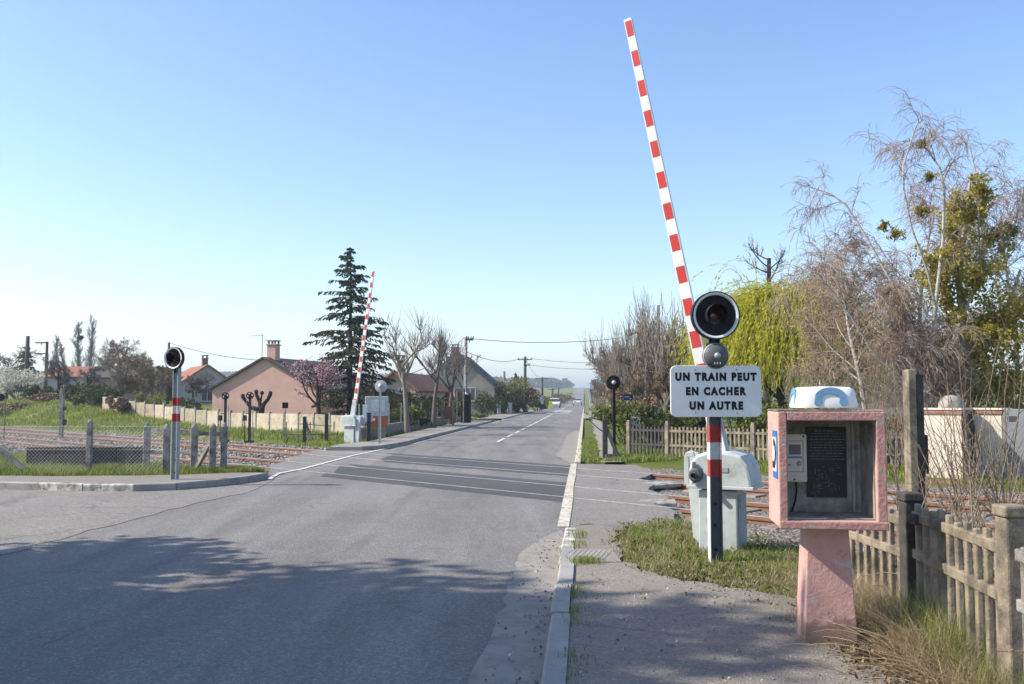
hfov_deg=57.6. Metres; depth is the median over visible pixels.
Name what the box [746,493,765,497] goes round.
railway sleeper
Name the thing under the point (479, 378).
house
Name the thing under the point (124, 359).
bare tree
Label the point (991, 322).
ivy clad tree
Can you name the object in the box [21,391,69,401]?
shrub
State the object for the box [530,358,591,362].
overhead wire
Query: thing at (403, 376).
pollarded tree
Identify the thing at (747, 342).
weeping willow
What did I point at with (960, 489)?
bare sapling
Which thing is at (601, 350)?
pollarded tree
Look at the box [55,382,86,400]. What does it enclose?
shrub
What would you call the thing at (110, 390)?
shrub
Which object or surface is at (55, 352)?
poplar tree
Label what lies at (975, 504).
bare sapling
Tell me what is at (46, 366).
telegraph pole
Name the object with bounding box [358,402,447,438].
garden fence
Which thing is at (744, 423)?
shrub
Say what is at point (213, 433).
rail fence
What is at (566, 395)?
shrub
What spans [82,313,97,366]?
poplar tree
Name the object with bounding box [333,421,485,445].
pavement
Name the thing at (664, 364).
pollarded tree
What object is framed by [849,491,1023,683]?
picket fence
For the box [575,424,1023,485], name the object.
grass
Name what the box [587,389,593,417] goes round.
shop flag
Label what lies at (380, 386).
crossing signal
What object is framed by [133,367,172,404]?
bare tree
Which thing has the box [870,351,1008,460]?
bare thicket
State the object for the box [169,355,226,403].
house
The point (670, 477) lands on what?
rail
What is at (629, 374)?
pollarded tree
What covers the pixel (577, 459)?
kerb
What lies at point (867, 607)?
dry grass
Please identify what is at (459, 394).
road sign
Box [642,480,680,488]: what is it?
loose slab
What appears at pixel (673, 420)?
shrub
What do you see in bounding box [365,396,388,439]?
crossing cabinet
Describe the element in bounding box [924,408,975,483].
trackside cabinet
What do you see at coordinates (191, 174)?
sky
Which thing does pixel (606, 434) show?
braced post
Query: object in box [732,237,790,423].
bare tree
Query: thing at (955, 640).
grass
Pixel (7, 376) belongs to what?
blossom bush
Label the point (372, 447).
kerb
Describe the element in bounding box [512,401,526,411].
shrub
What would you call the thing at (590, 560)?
grass
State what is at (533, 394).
shrub
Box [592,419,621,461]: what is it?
path
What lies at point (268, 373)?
house
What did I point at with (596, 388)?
avenue tree
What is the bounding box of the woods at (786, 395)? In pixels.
[0,375,1023,402]
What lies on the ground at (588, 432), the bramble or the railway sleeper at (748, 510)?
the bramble
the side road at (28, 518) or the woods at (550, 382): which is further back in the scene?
the woods at (550, 382)
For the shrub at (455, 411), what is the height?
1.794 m
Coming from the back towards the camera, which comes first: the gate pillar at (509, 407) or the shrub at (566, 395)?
the shrub at (566, 395)
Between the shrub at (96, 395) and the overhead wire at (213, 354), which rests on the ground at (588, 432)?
the shrub at (96, 395)
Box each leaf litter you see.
[656,545,995,624]
[827,618,996,683]
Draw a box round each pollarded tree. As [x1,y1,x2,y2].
[375,306,439,432]
[392,323,456,427]
[422,326,473,423]
[574,329,631,402]
[585,305,653,400]
[596,296,680,411]
[598,286,687,427]
[625,291,689,435]
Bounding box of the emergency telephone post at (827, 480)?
[767,386,888,648]
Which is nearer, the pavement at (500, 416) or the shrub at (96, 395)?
the shrub at (96, 395)
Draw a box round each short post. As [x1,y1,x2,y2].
[303,416,311,441]
[324,414,328,441]
[367,413,370,440]
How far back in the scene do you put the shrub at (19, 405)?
64.08 m
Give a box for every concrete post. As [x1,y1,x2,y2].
[58,389,66,437]
[902,369,928,507]
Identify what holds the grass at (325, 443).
on the ground at (588, 432)
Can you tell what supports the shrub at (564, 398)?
on the ground at (588, 432)
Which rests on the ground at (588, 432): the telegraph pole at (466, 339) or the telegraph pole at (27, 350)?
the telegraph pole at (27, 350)
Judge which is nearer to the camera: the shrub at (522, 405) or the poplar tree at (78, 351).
the shrub at (522, 405)
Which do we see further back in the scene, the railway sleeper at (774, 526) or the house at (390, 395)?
the house at (390, 395)
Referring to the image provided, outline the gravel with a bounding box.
[0,433,329,466]
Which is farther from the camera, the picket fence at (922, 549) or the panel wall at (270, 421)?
the panel wall at (270, 421)
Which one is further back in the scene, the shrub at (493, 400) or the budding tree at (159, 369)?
the shrub at (493, 400)
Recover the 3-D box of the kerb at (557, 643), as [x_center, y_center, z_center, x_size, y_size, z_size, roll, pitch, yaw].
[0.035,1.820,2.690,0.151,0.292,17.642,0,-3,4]
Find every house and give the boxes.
[37,359,112,398]
[82,367,172,399]
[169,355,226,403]
[208,340,362,413]
[353,388,407,405]
[374,355,449,417]
[431,344,502,413]
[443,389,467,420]
[643,392,665,406]
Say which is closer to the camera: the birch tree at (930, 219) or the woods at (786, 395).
the birch tree at (930, 219)
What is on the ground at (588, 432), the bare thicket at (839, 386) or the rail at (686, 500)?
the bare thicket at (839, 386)
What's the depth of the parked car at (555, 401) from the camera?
148.62 m
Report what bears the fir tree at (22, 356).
on the ground at (588, 432)
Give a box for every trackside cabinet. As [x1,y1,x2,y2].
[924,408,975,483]
[973,408,1023,481]
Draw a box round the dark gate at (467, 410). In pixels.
[461,393,470,422]
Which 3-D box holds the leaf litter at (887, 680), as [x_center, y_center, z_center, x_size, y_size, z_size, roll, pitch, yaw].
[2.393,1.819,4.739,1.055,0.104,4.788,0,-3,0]
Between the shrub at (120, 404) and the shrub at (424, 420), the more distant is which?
the shrub at (120, 404)
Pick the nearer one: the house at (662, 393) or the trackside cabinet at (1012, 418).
the trackside cabinet at (1012, 418)
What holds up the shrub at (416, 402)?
on the ground at (588, 432)
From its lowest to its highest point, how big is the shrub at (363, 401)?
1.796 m
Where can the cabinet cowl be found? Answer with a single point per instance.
(954, 397)
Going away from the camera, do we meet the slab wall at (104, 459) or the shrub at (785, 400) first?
the slab wall at (104, 459)
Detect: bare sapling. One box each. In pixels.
[846,307,1023,563]
[878,370,1023,583]
[887,419,1023,609]
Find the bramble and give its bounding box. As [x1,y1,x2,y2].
[856,548,1023,655]
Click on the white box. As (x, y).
(633, 423)
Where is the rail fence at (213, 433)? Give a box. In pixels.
[143,422,227,472]
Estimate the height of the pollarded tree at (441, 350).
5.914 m
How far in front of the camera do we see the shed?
21.07 m
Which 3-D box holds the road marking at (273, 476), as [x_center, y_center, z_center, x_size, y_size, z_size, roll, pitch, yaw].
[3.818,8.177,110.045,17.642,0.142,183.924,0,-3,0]
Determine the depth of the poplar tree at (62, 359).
134.94 m
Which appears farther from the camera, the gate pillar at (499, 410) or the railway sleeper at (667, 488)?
the gate pillar at (499, 410)
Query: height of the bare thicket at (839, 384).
3.716 m
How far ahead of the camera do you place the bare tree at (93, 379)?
68.17 m
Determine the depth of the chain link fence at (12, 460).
18.45 m
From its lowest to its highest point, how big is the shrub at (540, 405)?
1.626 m
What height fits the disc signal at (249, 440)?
1.847 m
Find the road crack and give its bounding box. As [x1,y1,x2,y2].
[41,437,481,645]
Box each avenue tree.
[591,379,603,403]
[591,379,605,413]
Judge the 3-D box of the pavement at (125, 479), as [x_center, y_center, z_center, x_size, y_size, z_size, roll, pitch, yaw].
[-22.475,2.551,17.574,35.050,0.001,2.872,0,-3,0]
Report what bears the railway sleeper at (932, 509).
on the ballast bed
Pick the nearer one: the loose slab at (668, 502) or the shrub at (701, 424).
the loose slab at (668, 502)
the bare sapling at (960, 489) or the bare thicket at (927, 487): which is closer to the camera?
the bare sapling at (960, 489)
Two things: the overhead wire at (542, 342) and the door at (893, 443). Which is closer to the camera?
the door at (893, 443)
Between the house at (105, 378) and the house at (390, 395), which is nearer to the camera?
the house at (390, 395)
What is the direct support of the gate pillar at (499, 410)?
on the ground at (588, 432)
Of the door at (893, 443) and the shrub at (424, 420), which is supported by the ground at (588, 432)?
the shrub at (424, 420)
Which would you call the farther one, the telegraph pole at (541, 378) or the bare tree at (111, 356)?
the telegraph pole at (541, 378)
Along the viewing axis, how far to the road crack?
7.76 m
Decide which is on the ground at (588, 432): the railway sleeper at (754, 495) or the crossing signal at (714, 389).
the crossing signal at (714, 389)
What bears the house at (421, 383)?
on the ground at (588, 432)
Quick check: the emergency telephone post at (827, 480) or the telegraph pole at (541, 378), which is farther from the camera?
the telegraph pole at (541, 378)
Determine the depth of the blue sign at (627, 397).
32.93 m
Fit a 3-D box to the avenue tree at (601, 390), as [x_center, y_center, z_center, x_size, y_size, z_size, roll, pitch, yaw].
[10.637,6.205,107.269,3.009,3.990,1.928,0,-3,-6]
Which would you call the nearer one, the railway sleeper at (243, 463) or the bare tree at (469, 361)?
the railway sleeper at (243, 463)
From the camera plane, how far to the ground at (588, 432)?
29.42 m
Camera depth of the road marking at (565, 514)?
14.46 m
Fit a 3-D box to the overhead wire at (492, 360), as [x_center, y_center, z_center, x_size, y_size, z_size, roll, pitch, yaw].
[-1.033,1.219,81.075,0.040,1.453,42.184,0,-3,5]
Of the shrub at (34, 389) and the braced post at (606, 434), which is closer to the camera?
the braced post at (606, 434)
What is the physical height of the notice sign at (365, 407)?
0.620 m
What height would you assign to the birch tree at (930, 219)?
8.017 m
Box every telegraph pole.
[23,336,29,397]
[35,341,48,386]
[166,342,169,403]
[464,336,473,392]
[503,371,505,412]
[518,356,531,411]
[535,377,548,396]
[657,305,660,408]
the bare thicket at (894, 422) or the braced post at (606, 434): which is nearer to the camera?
the bare thicket at (894, 422)
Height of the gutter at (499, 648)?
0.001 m
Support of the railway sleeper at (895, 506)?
on the ballast bed
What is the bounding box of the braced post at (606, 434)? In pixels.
[602,419,620,458]
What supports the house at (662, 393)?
on the ground at (588, 432)
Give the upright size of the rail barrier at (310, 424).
0.800 m
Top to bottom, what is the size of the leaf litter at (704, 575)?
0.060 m
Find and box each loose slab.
[640,499,676,506]
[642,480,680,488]
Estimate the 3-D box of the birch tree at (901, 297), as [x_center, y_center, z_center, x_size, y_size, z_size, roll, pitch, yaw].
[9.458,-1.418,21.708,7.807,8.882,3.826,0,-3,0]
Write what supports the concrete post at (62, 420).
on the ballast bed
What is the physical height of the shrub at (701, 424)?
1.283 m
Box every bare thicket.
[765,336,925,424]
[784,360,903,430]
[789,348,929,473]
[846,350,993,427]
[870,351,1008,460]
[926,396,1008,505]
[930,360,1021,408]
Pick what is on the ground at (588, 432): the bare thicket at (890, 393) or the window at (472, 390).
the bare thicket at (890, 393)
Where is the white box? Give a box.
[631,417,640,442]
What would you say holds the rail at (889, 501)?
on the ballast bed
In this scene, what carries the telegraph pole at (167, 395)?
on the ground at (588, 432)
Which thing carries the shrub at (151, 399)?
on the ground at (588, 432)
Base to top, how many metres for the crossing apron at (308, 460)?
0.348 m
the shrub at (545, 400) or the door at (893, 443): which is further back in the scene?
the shrub at (545, 400)
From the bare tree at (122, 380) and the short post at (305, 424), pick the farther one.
the bare tree at (122, 380)
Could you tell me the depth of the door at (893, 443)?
21.07 m
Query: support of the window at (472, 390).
in the house at (479, 378)
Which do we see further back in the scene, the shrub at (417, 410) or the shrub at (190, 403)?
the shrub at (190, 403)
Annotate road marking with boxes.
[268,407,569,478]
[557,464,576,526]
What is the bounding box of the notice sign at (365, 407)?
[363,404,372,421]
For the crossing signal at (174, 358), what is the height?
2.580 m
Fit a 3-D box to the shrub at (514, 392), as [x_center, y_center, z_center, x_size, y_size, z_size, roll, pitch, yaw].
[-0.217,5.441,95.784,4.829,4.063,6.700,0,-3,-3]
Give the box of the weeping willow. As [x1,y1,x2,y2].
[665,244,903,408]
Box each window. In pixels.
[201,388,211,401]
[436,367,444,376]
[467,387,475,401]
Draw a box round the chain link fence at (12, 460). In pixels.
[0,420,164,473]
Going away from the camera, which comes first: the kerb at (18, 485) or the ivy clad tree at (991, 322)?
the kerb at (18, 485)
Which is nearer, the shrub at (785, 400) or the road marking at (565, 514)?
the road marking at (565, 514)
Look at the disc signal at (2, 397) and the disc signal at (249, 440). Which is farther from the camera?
the disc signal at (2, 397)
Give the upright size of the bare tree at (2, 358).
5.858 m
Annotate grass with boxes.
[0,396,355,444]
[0,450,270,475]
[295,420,458,446]
[552,528,604,682]
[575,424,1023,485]
[607,514,895,600]
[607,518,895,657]
[705,530,1023,683]
[858,573,1023,683]
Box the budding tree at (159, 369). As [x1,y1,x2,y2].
[124,353,171,398]
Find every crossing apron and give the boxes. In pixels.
[265,449,388,478]
[565,464,675,531]
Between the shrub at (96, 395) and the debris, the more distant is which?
the shrub at (96, 395)
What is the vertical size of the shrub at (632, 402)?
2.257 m
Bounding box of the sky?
[0,0,1023,387]
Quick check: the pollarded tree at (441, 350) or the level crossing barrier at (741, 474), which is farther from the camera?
the pollarded tree at (441, 350)
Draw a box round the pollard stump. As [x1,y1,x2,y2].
[241,390,271,412]
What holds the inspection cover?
on the pavement at (744, 664)
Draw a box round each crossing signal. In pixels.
[164,347,184,479]
[375,380,386,442]
[606,375,619,453]
[670,291,761,561]
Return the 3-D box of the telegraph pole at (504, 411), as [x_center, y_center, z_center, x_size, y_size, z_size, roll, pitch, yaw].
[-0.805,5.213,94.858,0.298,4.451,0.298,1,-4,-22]
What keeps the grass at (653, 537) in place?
on the ground at (588, 432)
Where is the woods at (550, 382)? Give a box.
[2,370,1023,387]
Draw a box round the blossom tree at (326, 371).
[280,352,342,413]
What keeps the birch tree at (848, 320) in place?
on the ground at (588, 432)
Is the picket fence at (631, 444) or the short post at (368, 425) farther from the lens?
the short post at (368, 425)
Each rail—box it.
[0,428,1023,504]
[0,436,994,532]
[0,440,895,538]
[1,431,991,512]
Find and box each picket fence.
[626,420,903,465]
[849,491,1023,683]
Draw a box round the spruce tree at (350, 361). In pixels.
[296,247,410,414]
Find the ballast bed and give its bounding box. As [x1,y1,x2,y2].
[0,427,1023,569]
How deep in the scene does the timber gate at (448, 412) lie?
50.88 m
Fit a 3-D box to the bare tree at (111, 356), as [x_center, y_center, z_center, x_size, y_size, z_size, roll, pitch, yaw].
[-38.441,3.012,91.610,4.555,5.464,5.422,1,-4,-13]
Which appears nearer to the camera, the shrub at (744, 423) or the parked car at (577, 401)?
the shrub at (744, 423)
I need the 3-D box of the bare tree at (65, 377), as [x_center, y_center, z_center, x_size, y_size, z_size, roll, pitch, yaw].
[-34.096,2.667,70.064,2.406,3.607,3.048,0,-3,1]
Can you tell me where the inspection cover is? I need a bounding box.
[558,549,621,561]
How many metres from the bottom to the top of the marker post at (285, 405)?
1.495 m
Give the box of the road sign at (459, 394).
[455,388,464,422]
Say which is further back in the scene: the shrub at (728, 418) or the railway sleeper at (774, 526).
the shrub at (728, 418)
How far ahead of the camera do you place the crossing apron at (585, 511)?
15.06 m
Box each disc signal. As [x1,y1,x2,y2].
[0,394,5,438]
[218,392,229,441]
[243,392,253,442]
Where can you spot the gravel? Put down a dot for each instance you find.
(249, 455)
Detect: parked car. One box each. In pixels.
[550,398,560,407]
[573,398,581,404]
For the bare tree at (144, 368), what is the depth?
73.28 m
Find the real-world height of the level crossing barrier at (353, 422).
6.050 m
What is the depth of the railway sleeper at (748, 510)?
14.00 m
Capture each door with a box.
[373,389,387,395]
[889,443,900,462]
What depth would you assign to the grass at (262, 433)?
52.07 m
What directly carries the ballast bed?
on the ground at (588, 432)
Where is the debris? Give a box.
[474,534,875,683]
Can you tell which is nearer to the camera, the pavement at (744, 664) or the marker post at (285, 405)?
the pavement at (744, 664)
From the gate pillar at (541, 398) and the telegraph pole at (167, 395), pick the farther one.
the gate pillar at (541, 398)
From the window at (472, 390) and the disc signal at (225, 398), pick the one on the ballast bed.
the disc signal at (225, 398)
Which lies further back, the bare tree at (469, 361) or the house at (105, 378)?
the house at (105, 378)
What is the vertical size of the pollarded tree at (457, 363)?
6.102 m
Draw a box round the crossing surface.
[321,453,569,501]
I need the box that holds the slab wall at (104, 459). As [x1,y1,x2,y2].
[26,446,142,465]
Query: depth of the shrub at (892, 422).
27.32 m
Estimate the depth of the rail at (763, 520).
15.44 m
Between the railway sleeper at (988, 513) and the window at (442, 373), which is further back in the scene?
the window at (442, 373)
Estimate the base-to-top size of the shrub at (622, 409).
1.657 m
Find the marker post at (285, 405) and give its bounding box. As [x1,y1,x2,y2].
[282,402,287,439]
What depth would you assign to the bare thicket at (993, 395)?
20.92 m
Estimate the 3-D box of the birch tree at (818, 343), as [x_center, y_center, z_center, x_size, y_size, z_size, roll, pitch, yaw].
[8.473,0.224,24.722,2.820,5.944,2.578,0,-3,0]
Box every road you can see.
[0,388,583,683]
[0,479,273,554]
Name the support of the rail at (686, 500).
on the ballast bed
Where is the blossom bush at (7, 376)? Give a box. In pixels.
[0,364,45,399]
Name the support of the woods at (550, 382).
on the ground at (588, 432)
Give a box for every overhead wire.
[169,342,254,359]
[467,352,519,361]
[469,338,615,342]
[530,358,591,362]
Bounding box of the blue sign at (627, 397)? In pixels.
[623,394,632,411]
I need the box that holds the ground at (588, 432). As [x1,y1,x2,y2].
[0,382,1023,672]
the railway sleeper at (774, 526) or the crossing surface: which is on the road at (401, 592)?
the crossing surface
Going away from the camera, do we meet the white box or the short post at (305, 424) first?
the white box
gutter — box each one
[467,530,563,683]
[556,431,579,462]
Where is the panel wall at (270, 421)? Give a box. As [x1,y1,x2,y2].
[102,396,365,433]
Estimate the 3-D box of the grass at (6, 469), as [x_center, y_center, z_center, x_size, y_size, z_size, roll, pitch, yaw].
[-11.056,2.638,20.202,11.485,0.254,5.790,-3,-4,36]
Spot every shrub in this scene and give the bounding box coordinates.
[0,402,32,413]
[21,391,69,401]
[23,384,53,398]
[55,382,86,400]
[67,385,115,406]
[69,393,115,404]
[85,383,124,397]
[105,396,132,412]
[133,392,166,404]
[181,396,202,409]
[351,395,399,414]
[390,389,443,418]
[390,408,430,427]
[391,404,426,426]
[427,396,460,418]
[471,390,504,414]
[471,412,486,418]
[475,392,493,413]
[491,399,509,413]
[494,375,531,412]
[510,385,540,411]
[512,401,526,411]
[529,400,545,410]
[543,396,550,408]
[547,393,574,406]
[557,393,575,403]
[586,387,662,418]
[589,399,643,444]
[623,404,671,446]
[649,411,703,447]
[670,417,728,444]
[722,397,767,446]
[734,400,780,447]
[780,399,848,408]
[886,415,903,431]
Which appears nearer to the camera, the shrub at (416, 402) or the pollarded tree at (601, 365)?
the shrub at (416, 402)
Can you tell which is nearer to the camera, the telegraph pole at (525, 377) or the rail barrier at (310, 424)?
the rail barrier at (310, 424)
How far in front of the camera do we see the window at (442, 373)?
92.06 m
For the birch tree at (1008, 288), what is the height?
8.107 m
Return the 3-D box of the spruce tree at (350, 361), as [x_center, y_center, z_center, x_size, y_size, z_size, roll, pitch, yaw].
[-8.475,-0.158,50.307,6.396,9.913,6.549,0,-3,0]
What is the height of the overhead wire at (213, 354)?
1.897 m
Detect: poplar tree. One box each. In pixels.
[50,334,62,361]
[59,341,68,365]
[69,321,85,365]
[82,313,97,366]
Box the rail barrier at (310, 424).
[286,422,334,443]
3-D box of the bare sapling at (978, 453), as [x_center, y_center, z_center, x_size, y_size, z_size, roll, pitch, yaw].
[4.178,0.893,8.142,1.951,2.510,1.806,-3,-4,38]
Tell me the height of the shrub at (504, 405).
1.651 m
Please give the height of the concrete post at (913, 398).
1.903 m
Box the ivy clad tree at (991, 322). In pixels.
[904,171,1023,408]
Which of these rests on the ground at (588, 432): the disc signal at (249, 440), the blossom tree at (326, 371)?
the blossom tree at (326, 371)
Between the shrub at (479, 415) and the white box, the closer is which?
the white box
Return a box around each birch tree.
[756,86,1023,429]
[774,237,879,408]
[779,212,905,408]
[837,157,1023,379]
[918,167,1023,400]
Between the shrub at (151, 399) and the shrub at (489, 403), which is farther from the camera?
the shrub at (489, 403)
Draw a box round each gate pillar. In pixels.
[497,404,500,414]
[508,402,512,413]
[538,395,543,410]
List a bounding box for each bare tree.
[0,344,41,398]
[41,353,77,399]
[77,358,108,387]
[93,336,149,385]
[98,346,144,366]
[108,366,138,396]
[120,355,155,397]
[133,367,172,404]
[183,370,215,399]
[450,347,481,388]
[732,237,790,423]
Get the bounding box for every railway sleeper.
[204,462,259,465]
[656,487,677,489]
[683,508,760,520]
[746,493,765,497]
[760,524,779,529]
[888,498,942,509]
[929,501,968,512]
[968,512,992,516]
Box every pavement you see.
[0,472,259,483]
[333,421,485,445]
[476,410,533,418]
[566,524,908,683]
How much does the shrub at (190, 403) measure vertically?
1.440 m
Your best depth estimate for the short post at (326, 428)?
33.02 m
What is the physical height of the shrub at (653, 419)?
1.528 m
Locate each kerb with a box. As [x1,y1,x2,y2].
[0,473,267,490]
[330,411,532,450]
[541,527,575,683]
[575,406,583,463]
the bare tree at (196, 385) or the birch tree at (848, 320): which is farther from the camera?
the bare tree at (196, 385)
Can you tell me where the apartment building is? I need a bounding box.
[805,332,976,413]
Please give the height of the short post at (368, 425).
1.090 m
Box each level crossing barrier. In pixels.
[339,271,374,442]
[624,17,763,551]
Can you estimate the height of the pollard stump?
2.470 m
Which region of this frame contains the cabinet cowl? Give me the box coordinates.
[938,395,964,407]
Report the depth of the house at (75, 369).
84.30 m
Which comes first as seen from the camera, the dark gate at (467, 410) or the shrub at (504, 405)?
the dark gate at (467, 410)
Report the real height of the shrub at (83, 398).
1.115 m
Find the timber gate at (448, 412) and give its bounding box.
[431,400,453,425]
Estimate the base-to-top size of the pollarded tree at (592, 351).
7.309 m
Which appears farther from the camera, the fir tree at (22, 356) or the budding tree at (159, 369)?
the fir tree at (22, 356)
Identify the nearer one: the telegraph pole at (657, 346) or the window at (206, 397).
the telegraph pole at (657, 346)
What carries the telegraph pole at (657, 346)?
on the ground at (588, 432)
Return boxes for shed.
[887,433,904,463]
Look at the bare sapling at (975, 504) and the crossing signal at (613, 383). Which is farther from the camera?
the crossing signal at (613, 383)
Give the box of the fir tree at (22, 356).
[5,346,39,398]
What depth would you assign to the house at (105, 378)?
84.40 m

